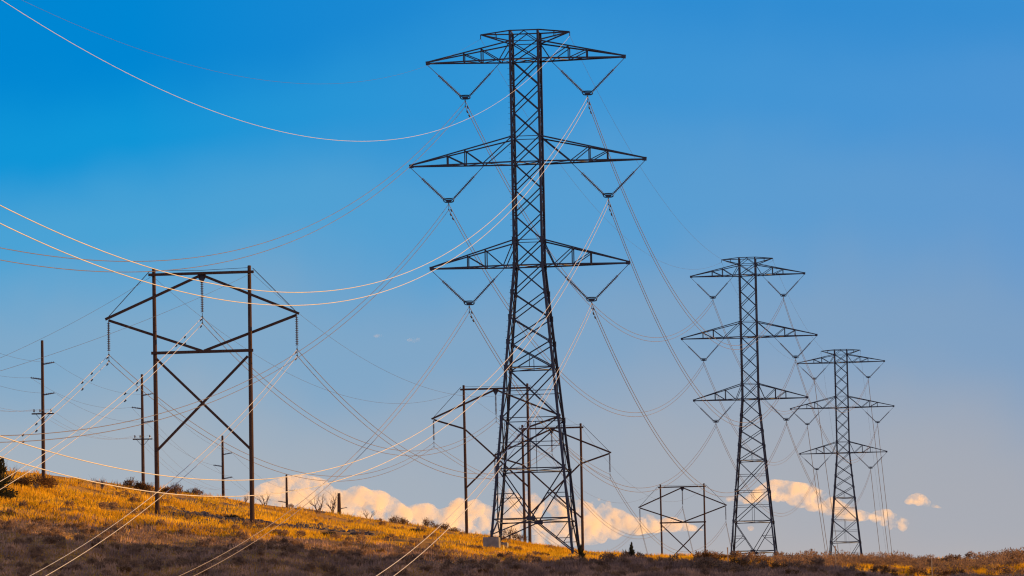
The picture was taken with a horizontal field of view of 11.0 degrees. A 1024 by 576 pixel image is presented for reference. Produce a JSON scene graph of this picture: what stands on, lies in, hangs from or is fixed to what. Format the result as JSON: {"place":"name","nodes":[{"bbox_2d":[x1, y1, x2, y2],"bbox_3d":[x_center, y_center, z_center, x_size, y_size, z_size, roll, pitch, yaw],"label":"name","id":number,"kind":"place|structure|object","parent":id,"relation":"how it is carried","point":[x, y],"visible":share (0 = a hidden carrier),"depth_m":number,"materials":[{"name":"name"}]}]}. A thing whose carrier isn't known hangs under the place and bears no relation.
{"place":"outdoors","nodes":[
{"label":"outdoors","id":0,"kind":"place"},
{"bbox_2d":[0,471,1022,575],"bbox_3d":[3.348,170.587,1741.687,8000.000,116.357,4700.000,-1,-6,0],"label":"ground","id":1,"kind":"structure","parent":0,"point":[426,542],"depth_m":396.71,"materials":[{"name":"soil"}]},
{"bbox_2d":[0,457,18,499],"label":"juniper","id":2,"kind":"object","parent":1,"relation":"on","point":[4,492],"visible":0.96,"depth_m":404.91,"materials":[{"name":"green plant"}]},
{"bbox_2d":[12,475,58,488],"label":"bush","id":3,"kind":"object","parent":1,"relation":"on","point":[50,483],"visible":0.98,"depth_m":425.33,"materials":[{"name":"brown plant"}]},
{"bbox_2d":[30,340,53,484],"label":"utility pole","id":4,"kind":"object","parent":1,"relation":"on","point":[42,413],"visible":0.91,"depth_m":441.63,"materials":[{"name":"brown wood"}]},
{"bbox_2d":[123,477,137,488],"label":"bush","id":5,"kind":"object","parent":1,"relation":"on","point":[130,483],"visible":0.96,"depth_m":491.70,"materials":[{"name":"brown plant"}]},
{"bbox_2d":[133,481,143,490],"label":"bush","id":6,"kind":"object","parent":1,"relation":"on","point":[139,485],"visible":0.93,"depth_m":491.61,"materials":[{"name":"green plant"}]},
{"bbox_2d":[132,374,152,482],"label":"utility pole","id":7,"kind":"object","parent":1,"relation":"on","point":[141,436],"visible":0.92,"depth_m":499.40,"materials":[{"name":"brown wood"}]},
{"bbox_2d":[141,482,154,492],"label":"bush","id":8,"kind":"object","parent":1,"relation":"on","point":[147,487],"visible":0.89,"depth_m":491.44,"materials":[{"name":"brown plant"}]},
{"bbox_2d":[160,486,173,492],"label":"bush","id":9,"kind":"object","parent":1,"relation":"on","point":[164,489],"visible":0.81,"depth_m":505.71,"materials":[{"name":"brown plant"}]},
{"bbox_2d":[169,482,183,493],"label":"bush","id":10,"kind":"object","parent":1,"relation":"on","point":[176,488],"visible":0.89,"depth_m":509.67,"materials":[{"name":"brown plant"}]},
{"bbox_2d":[184,487,203,494],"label":"bush","id":11,"kind":"object","parent":1,"relation":"on","point":[198,492],"visible":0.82,"depth_m":521.74,"materials":[{"name":"brown plant"}]},
{"bbox_2d":[105,265,299,524],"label":"wooden transmission frame","id":12,"kind":"object","parent":1,"relation":"on","point":[201,276],"visible":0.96,"depth_m":414.14,"materials":[{"name":"brown wood"}]},
{"bbox_2d":[0,355,108,451],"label":"power line wire","id":13,"kind":"object","parent":12,"relation":"attached to","point":[107,357],"visible":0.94,"depth_m":395.33,"materials":[{"name":"metal"}]},
{"bbox_2d":[0,361,108,458],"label":"power line wire","id":14,"kind":"object","parent":12,"relation":"attached to","point":[82,388],"visible":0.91,"depth_m":396.05,"materials":[{"name":"metal"}]},
{"bbox_2d":[0,324,201,489],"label":"power line wire","id":15,"kind":"object","parent":12,"relation":"attached to","point":[200,326],"visible":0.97,"depth_m":378.93,"materials":[{"name":"metal"}]},
{"bbox_2d":[0,317,201,481],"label":"power line wire","id":16,"kind":"object","parent":12,"relation":"attached to","point":[105,408],"visible":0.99,"depth_m":372.14,"materials":[{"name":"metal"}]},
{"bbox_2d":[1,273,250,370],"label":"power line wire","id":17,"kind":"object","parent":12,"relation":"attached to","point":[126,327],"visible":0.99,"depth_m":358.18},
{"bbox_2d":[30,350,296,575],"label":"power line wire","id":18,"kind":"object","parent":12,"relation":"attached to","point":[173,478],"visible":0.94,"depth_m":355.81,"materials":[{"name":"metal"}]},
{"bbox_2d":[46,356,296,575],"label":"power line wire","id":19,"kind":"object","parent":12,"relation":"attached to","point":[176,483],"visible":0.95,"depth_m":354.28,"materials":[{"name":"metal"}]},
{"bbox_2d":[110,362,431,480],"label":"power line wire","id":20,"kind":"object","parent":12,"relation":"attached to","point":[245,458],"visible":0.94,"depth_m":478.43,"materials":[{"name":"metal"}]},
{"bbox_2d":[110,356,432,476],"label":"power line wire","id":21,"kind":"object","parent":12,"relation":"attached to","point":[241,451],"visible":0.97,"depth_m":479.68,"materials":[{"name":"metal"}]},
{"bbox_2d":[203,318,493,450],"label":"power line wire","id":22,"kind":"object","parent":12,"relation":"attached to","point":[321,421],"visible":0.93,"depth_m":479.06,"materials":[{"name":"metal"}]},
{"bbox_2d":[203,324,495,455],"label":"power line wire","id":23,"kind":"object","parent":12,"relation":"hanging from","point":[327,430],"visible":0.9,"depth_m":483.57,"materials":[{"name":"metal"}]},
{"bbox_2d":[298,350,554,473],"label":"power line wire","id":24,"kind":"object","parent":12,"relation":"attached to","point":[392,440],"visible":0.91,"depth_m":467.55,"materials":[{"name":"metal"}]},
{"bbox_2d":[298,357,559,478],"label":"power line wire","id":25,"kind":"object","parent":12,"relation":"hanging from","point":[396,448],"visible":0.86,"depth_m":472.28,"materials":[{"name":"metal"}]},
{"bbox_2d":[213,435,231,497],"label":"utility pole","id":26,"kind":"object","parent":1,"relation":"on","point":[222,466],"visible":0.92,"depth_m":560.58,"materials":[{"name":"brown wood"}]},
{"bbox_2d":[231,558,246,564],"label":"sagebrush","id":27,"kind":"object","parent":1,"relation":"on","point":[243,560],"visible":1,"depth_m":370.98,"materials":[{"name":"brown plant"}]},
{"bbox_2d":[254,490,269,506],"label":"bare tree","id":28,"kind":"object","parent":1,"relation":"on","point":[266,501],"visible":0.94,"depth_m":578.75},
{"bbox_2d":[168,506,375,535],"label":"rubble","id":29,"kind":"object","parent":1,"relation":"on","point":[207,514],"visible":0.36,"depth_m":424.45,"materials":[{"name":"stone"}]},
{"bbox_2d":[278,474,292,507],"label":"utility pole","id":30,"kind":"object","parent":1,"relation":"on","point":[286,486],"visible":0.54,"depth_m":619.99,"materials":[{"name":"brown wood"}]},
{"bbox_2d":[309,492,324,510],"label":"bare tree","id":31,"kind":"object","parent":1,"relation":"on","point":[315,506],"visible":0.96,"depth_m":633.92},
{"bbox_2d":[325,489,339,512],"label":"bare tree","id":32,"kind":"object","parent":1,"relation":"on","point":[332,507],"visible":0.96,"depth_m":658.19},
{"bbox_2d":[337,493,346,513],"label":"utility pole","id":33,"kind":"object","parent":1,"relation":"on","point":[339,508],"visible":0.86,"depth_m":679.32,"materials":[{"name":"brown wood"}]},
{"bbox_2d":[0,496,709,575],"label":"slope brush","id":34,"kind":"object","parent":1,"relation":"on","point":[48,539],"visible":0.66,"depth_m":384.23,"materials":[{"name":"brown plant"}]},
{"bbox_2d":[389,515,401,523],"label":"bush","id":35,"kind":"object","parent":1,"relation":"on","point":[395,520],"visible":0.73,"depth_m":666.38,"materials":[{"name":"brown plant"}]},
{"bbox_2d":[422,517,434,527],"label":"bush","id":36,"kind":"object","parent":1,"relation":"on","point":[426,523],"visible":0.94,"depth_m":673.36,"materials":[{"name":"brown plant"}]},
{"bbox_2d":[431,383,560,542],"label":"wooden transmission frame","id":37,"kind":"object","parent":1,"relation":"on","point":[495,391],"visible":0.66,"depth_m":625.26,"materials":[{"name":"brown wood"}]},
{"bbox_2d":[156,279,459,403],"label":"power line wire","id":38,"kind":"object","parent":37,"relation":"attached to","point":[296,377],"visible":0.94,"depth_m":497.32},
{"bbox_2d":[252,273,525,396],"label":"power line wire","id":39,"kind":"object","parent":37,"relation":"attached to","point":[373,364],"visible":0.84,"depth_m":480.30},
{"bbox_2d":[502,526,516,537],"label":"bush","id":40,"kind":"object","parent":1,"relation":"on","point":[510,532],"visible":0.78,"depth_m":681.27,"materials":[{"name":"brown plant"}]},
{"bbox_2d":[0,506,1023,575],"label":"dry weeds","id":41,"kind":"object","parent":1,"relation":"on","point":[541,570],"visible":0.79,"depth_m":377.99,"materials":[{"name":"plant"}]},
{"bbox_2d":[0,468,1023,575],"bbox_3d":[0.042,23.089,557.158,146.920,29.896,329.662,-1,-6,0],"label":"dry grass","id":42,"kind":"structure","parent":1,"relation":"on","point":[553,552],"depth_m":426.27,"materials":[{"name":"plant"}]},
{"bbox_2d":[512,534,527,541],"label":"bush","id":43,"kind":"object","parent":1,"relation":"on","point":[519,537],"visible":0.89,"depth_m":681.18,"materials":[{"name":"plant"}]},
{"bbox_2d":[409,29,646,555],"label":"lattice tower","id":44,"kind":"structure","parent":1,"relation":"on","point":[492,541],"depth_m":426.09,"materials":[{"name":"metal"}]},
{"bbox_2d":[0,210,448,442],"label":"power line wire","id":45,"kind":"object","parent":44,"relation":"attached to","point":[238,390],"visible":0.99,"depth_m":310.64,"materials":[{"name":"metal"}]},
{"bbox_2d":[0,204,448,435],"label":"power line wire","id":46,"kind":"object","parent":44,"relation":"attached to","point":[227,389],"visible":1,"depth_m":306.31,"materials":[{"name":"metal"}]},
{"bbox_2d":[0,101,464,261],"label":"power line wire","id":47,"kind":"object","parent":44,"relation":"attached to","point":[219,253],"visible":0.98,"depth_m":296.39,"materials":[{"name":"metal"}]},
{"bbox_2d":[1,107,464,271],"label":"power line wire","id":48,"kind":"object","parent":44,"relation":"attached to","point":[234,259],"visible":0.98,"depth_m":304.53,"materials":[{"name":"metal"}]},
{"bbox_2d":[22,0,476,83],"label":"power line wire","id":49,"kind":"object","parent":44,"relation":"attached to","point":[220,72],"visible":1,"depth_m":292.37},
{"bbox_2d":[2,0,568,140],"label":"power line wire","id":50,"kind":"object","parent":44,"relation":"attached to","point":[237,119],"visible":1,"depth_m":249.06,"materials":[{"name":"metal"}]},
{"bbox_2d":[0,98,586,292],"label":"power line wire","id":51,"kind":"object","parent":44,"relation":"attached to","point":[262,290],"visible":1,"depth_m":248.16,"materials":[{"name":"metal"}]},
{"bbox_2d":[0,102,587,305],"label":"power line wire","id":52,"kind":"object","parent":44,"relation":"attached to","point":[269,304],"visible":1,"depth_m":249.63,"materials":[{"name":"metal"}]},
{"bbox_2d":[0,206,607,496],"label":"power line wire","id":53,"kind":"object","parent":44,"relation":"attached to","point":[298,489],"visible":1,"depth_m":242.38,"materials":[{"name":"metal"}]},
{"bbox_2d":[0,200,607,480],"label":"power line wire","id":54,"kind":"object","parent":44,"relation":"attached to","point":[300,474],"visible":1,"depth_m":243.52,"materials":[{"name":"metal"}]},
{"bbox_2d":[179,309,467,575],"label":"power line wire","id":55,"kind":"object","parent":44,"relation":"attached to","point":[333,474],"visible":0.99,"depth_m":340.78,"materials":[{"name":"metal"}]},
{"bbox_2d":[194,313,468,575],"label":"power line wire","id":56,"kind":"object","parent":44,"relation":"attached to","point":[346,468],"visible":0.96,"depth_m":347.59,"materials":[{"name":"metal"}]},
{"bbox_2d":[376,303,591,575],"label":"power line wire","id":57,"kind":"object","parent":44,"relation":"attached to","point":[496,463],"visible":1,"depth_m":348.14,"materials":[{"name":"metal"}]},
{"bbox_2d":[394,309,591,575],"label":"power line wire","id":58,"kind":"object","parent":44,"relation":"attached to","point":[503,463],"visible":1,"depth_m":353.78,"materials":[{"name":"metal"}]},
{"bbox_2d":[449,205,703,412],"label":"power line wire","id":59,"kind":"object","parent":44,"relation":"attached to","point":[535,342],"visible":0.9,"depth_m":499.33,"materials":[{"name":"metal"}]},
{"bbox_2d":[466,103,711,337],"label":"power line wire","id":60,"kind":"object","parent":44,"relation":"attached to","point":[553,256],"visible":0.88,"depth_m":501.41,"materials":[{"name":"metal"}]},
{"bbox_2d":[466,108,712,341],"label":"power line wire","id":61,"kind":"object","parent":44,"relation":"attached to","point":[546,251],"visible":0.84,"depth_m":482.53,"materials":[{"name":"metal"}]},
{"bbox_2d":[481,40,714,268],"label":"power line wire","id":62,"kind":"object","parent":44,"relation":"attached to","point":[569,176],"visible":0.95,"depth_m":506.72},
{"bbox_2d":[570,37,771,267],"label":"power line wire","id":63,"kind":"object","parent":44,"relation":"attached to","point":[644,173],"visible":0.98,"depth_m":497.00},
{"bbox_2d":[588,103,782,349],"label":"power line wire","id":64,"kind":"object","parent":44,"relation":"attached to","point":[650,253],"visible":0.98,"depth_m":488.70,"materials":[{"name":"metal"}]},
{"bbox_2d":[588,98,782,345],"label":"power line wire","id":65,"kind":"object","parent":44,"relation":"attached to","point":[647,242],"visible":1,"depth_m":482.17,"materials":[{"name":"metal"}]},
{"bbox_2d":[592,304,785,492],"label":"power line wire","id":66,"kind":"object","parent":44,"relation":"attached to","point":[653,427],"visible":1,"depth_m":484.52,"materials":[{"name":"metal"}]},
{"bbox_2d":[609,201,795,422],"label":"power line wire","id":67,"kind":"object","parent":44,"relation":"attached to","point":[667,339],"visible":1,"depth_m":488.25,"materials":[{"name":"metal"}]},
{"bbox_2d":[609,207,795,426],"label":"power line wire","id":68,"kind":"object","parent":44,"relation":"attached to","point":[666,342],"visible":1,"depth_m":485.81,"materials":[{"name":"metal"}]},
{"bbox_2d":[493,423,610,550],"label":"wooden transmission frame","id":69,"kind":"object","parent":1,"relation":"on","point":[555,488],"visible":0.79,"depth_m":683.13,"materials":[{"name":"brown wood"}]},
{"bbox_2d":[578,544,585,557],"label":"juniper","id":70,"kind":"object","parent":1,"relation":"on","point":[581,553],"visible":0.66,"depth_m":409.02,"materials":[{"name":"green plant"}]},
{"bbox_2d":[628,542,634,555],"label":"juniper","id":71,"kind":"object","parent":1,"relation":"on","point":[631,552],"visible":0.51,"depth_m":407.98,"materials":[{"name":"green plant"}]},
{"bbox_2d":[638,483,726,553],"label":"wooden transmission frame","id":72,"kind":"object","parent":1,"relation":"on","point":[681,487],"visible":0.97,"depth_m":917.38,"materials":[{"name":"brown wood"}]},
{"bbox_2d":[553,460,682,538],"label":"power line wire","id":73,"kind":"object","parent":72,"relation":"attached to","point":[603,523],"visible":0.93,"depth_m":759.07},
{"bbox_2d":[610,475,724,551],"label":"power line wire","id":74,"kind":"object","parent":72,"relation":"attached to","point":[648,530],"visible":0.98,"depth_m":744.26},
{"bbox_2d":[690,563,708,569],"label":"sagebrush","id":75,"kind":"object","parent":1,"relation":"on","point":[702,567],"visible":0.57,"depth_m":381.75,"materials":[{"name":"brown plant"}]},
{"bbox_2d":[696,555,717,569],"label":"sagebrush","id":76,"kind":"object","parent":1,"relation":"on","point":[703,560],"visible":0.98,"depth_m":382.62,"materials":[{"name":"brown plant"}]},
{"bbox_2d":[695,550,718,558],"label":"bush","id":77,"kind":"object","parent":1,"relation":"on","point":[705,554],"visible":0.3,"depth_m":454.60,"materials":[{"name":"brown plant"}]},
{"bbox_2d":[729,550,742,558],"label":"sagebrush","id":78,"kind":"object","parent":1,"relation":"on","point":[738,554],"visible":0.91,"depth_m":472.81,"materials":[{"name":"brown plant"}]},
{"bbox_2d":[729,563,751,573],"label":"sagebrush","id":79,"kind":"object","parent":1,"relation":"on","point":[734,568],"visible":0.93,"depth_m":375.95,"materials":[{"name":"brown plant"}]},
{"bbox_2d":[737,555,757,564],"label":"sagebrush","id":80,"kind":"object","parent":1,"relation":"on","point":[748,560],"visible":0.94,"depth_m":398.17,"materials":[{"name":"brown plant"}]},
{"bbox_2d":[681,257,817,556],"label":"lattice tower","id":81,"kind":"structure","parent":1,"relation":"on","point":[742,400],"depth_m":709.94,"materials":[{"name":"metal"}]},
{"bbox_2d":[449,211,703,416],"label":"power line wire","id":82,"kind":"object","parent":81,"relation":"hanging from","point":[539,352],"visible":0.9,"depth_m":497.56,"materials":[{"name":"metal"}]},
{"bbox_2d":[470,314,714,491],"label":"power line wire","id":83,"kind":"object","parent":81,"relation":"hanging from","point":[551,435],"visible":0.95,"depth_m":488.16,"materials":[{"name":"metal"}]},
{"bbox_2d":[470,308,715,487],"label":"power line wire","id":84,"kind":"object","parent":81,"relation":"hanging from","point":[550,429],"visible":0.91,"depth_m":491.55,"materials":[{"name":"metal"}]},
{"bbox_2d":[592,309,785,496],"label":"power line wire","id":85,"kind":"object","parent":81,"relation":"hanging from","point":[648,424],"visible":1,"depth_m":479.19,"materials":[{"name":"metal"}]},
{"bbox_2d":[787,427,870,514],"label":"power line wire","id":86,"kind":"object","parent":81,"relation":"hanging from","point":[811,485],"visible":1,"depth_m":777.35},
{"bbox_2d":[796,364,875,462],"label":"power line wire","id":87,"kind":"object","parent":81,"relation":"hanging from","point":[819,426],"visible":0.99,"depth_m":773.82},
{"bbox_2d":[742,551,764,561],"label":"sagebrush","id":88,"kind":"object","parent":1,"relation":"on","point":[750,555],"visible":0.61,"depth_m":435.20,"materials":[{"name":"brown plant"}]},
{"bbox_2d":[752,560,769,570],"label":"sagebrush","id":89,"kind":"object","parent":1,"relation":"on","point":[762,564],"visible":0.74,"depth_m":382.46,"materials":[{"name":"brown plant"}]},
{"bbox_2d":[771,561,787,568],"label":"sagebrush","id":90,"kind":"object","parent":1,"relation":"on","point":[775,565],"visible":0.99,"depth_m":376.10,"materials":[{"name":"brown plant"}]},
{"bbox_2d":[785,560,807,569],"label":"sagebrush","id":91,"kind":"object","parent":1,"relation":"on","point":[798,564],"visible":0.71,"depth_m":381.59,"materials":[{"name":"brown plant"}]},
{"bbox_2d":[807,557,825,565],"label":"sagebrush","id":92,"kind":"object","parent":1,"relation":"on","point":[821,561],"visible":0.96,"depth_m":392.05,"materials":[{"name":"brown plant"}]},
{"bbox_2d":[807,564,827,574],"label":"sagebrush","id":93,"kind":"object","parent":1,"relation":"on","point":[813,568],"visible":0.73,"depth_m":374.35,"materials":[{"name":"brown plant"}]},
{"bbox_2d":[790,349,893,556],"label":"lattice tower","id":94,"kind":"structure","parent":1,"relation":"on","point":[831,543],"depth_m":974.02,"materials":[{"name":"metal"}]},
{"bbox_2d":[716,424,816,513],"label":"power line wire","id":95,"kind":"object","parent":94,"relation":"attached to","point":[745,483],"visible":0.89,"depth_m":776.09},
{"bbox_2d":[784,300,866,409],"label":"power line wire","id":96,"kind":"object","parent":94,"relation":"attached to","point":[809,369],"visible":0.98,"depth_m":775.80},
{"bbox_2d":[784,303,867,412],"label":"power line wire","id":97,"kind":"object","parent":94,"relation":"attached to","point":[810,374],"visible":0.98,"depth_m":779.51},
{"bbox_2d":[796,361,877,459],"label":"power line wire","id":98,"kind":"object","parent":94,"relation":"attached to","point":[820,425],"visible":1,"depth_m":774.01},
{"bbox_2d":[720,547,1023,574],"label":"ridge brush","id":99,"kind":"object","parent":1,"relation":"on","point":[888,559],"visible":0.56,"depth_m":463.42,"materials":[{"name":"brown plant"}]},
{"bbox_2d":[870,565,889,573],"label":"sagebrush","id":100,"kind":"object","parent":1,"relation":"on","point":[875,568],"visible":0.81,"depth_m":391.34,"materials":[{"name":"brown plant"}]},
{"bbox_2d":[880,569,897,575],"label":"sagebrush","id":101,"kind":"object","parent":1,"relation":"on","point":[891,571],"visible":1,"depth_m":386.52,"materials":[{"name":"brown plant"}]},
{"bbox_2d":[907,567,927,574],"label":"sagebrush","id":102,"kind":"object","parent":1,"relation":"on","point":[923,572],"visible":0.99,"depth_m":422.48,"materials":[{"name":"brown plant"}]},
{"bbox_2d":[909,564,927,574],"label":"sagebrush","id":103,"kind":"object","parent":1,"relation":"on","point":[918,568],"visible":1,"depth_m":424.57,"materials":[{"name":"brown plant"}]},
{"bbox_2d":[934,566,948,575],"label":"sagebrush","id":104,"kind":"object","parent":1,"relation":"on","point":[939,570],"visible":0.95,"depth_m":422.53,"materials":[{"name":"brown plant"}]},
{"bbox_2d":[949,569,966,574],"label":"sagebrush","id":105,"kind":"object","parent":1,"relation":"on","point":[959,571],"visible":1,"depth_m":377.51,"materials":[{"name":"brown plant"}]},
{"bbox_2d":[1000,558,1022,566],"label":"sagebrush","id":106,"kind":"object","parent":1,"relation":"on","point":[1004,563],"visible":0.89,"depth_m":448.55,"materials":[{"name":"brown plant"}]},
{"bbox_2d":[1001,566,1023,574],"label":"sagebrush","id":107,"kind":"object","parent":1,"relation":"on","point":[1010,569],"visible":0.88,"depth_m":426.35,"materials":[{"name":"brown plant"}]},
{"bbox_2d":[0,0,1023,558],"label":"sky","id":108,"kind":"structure","parent":0,"point":[872,150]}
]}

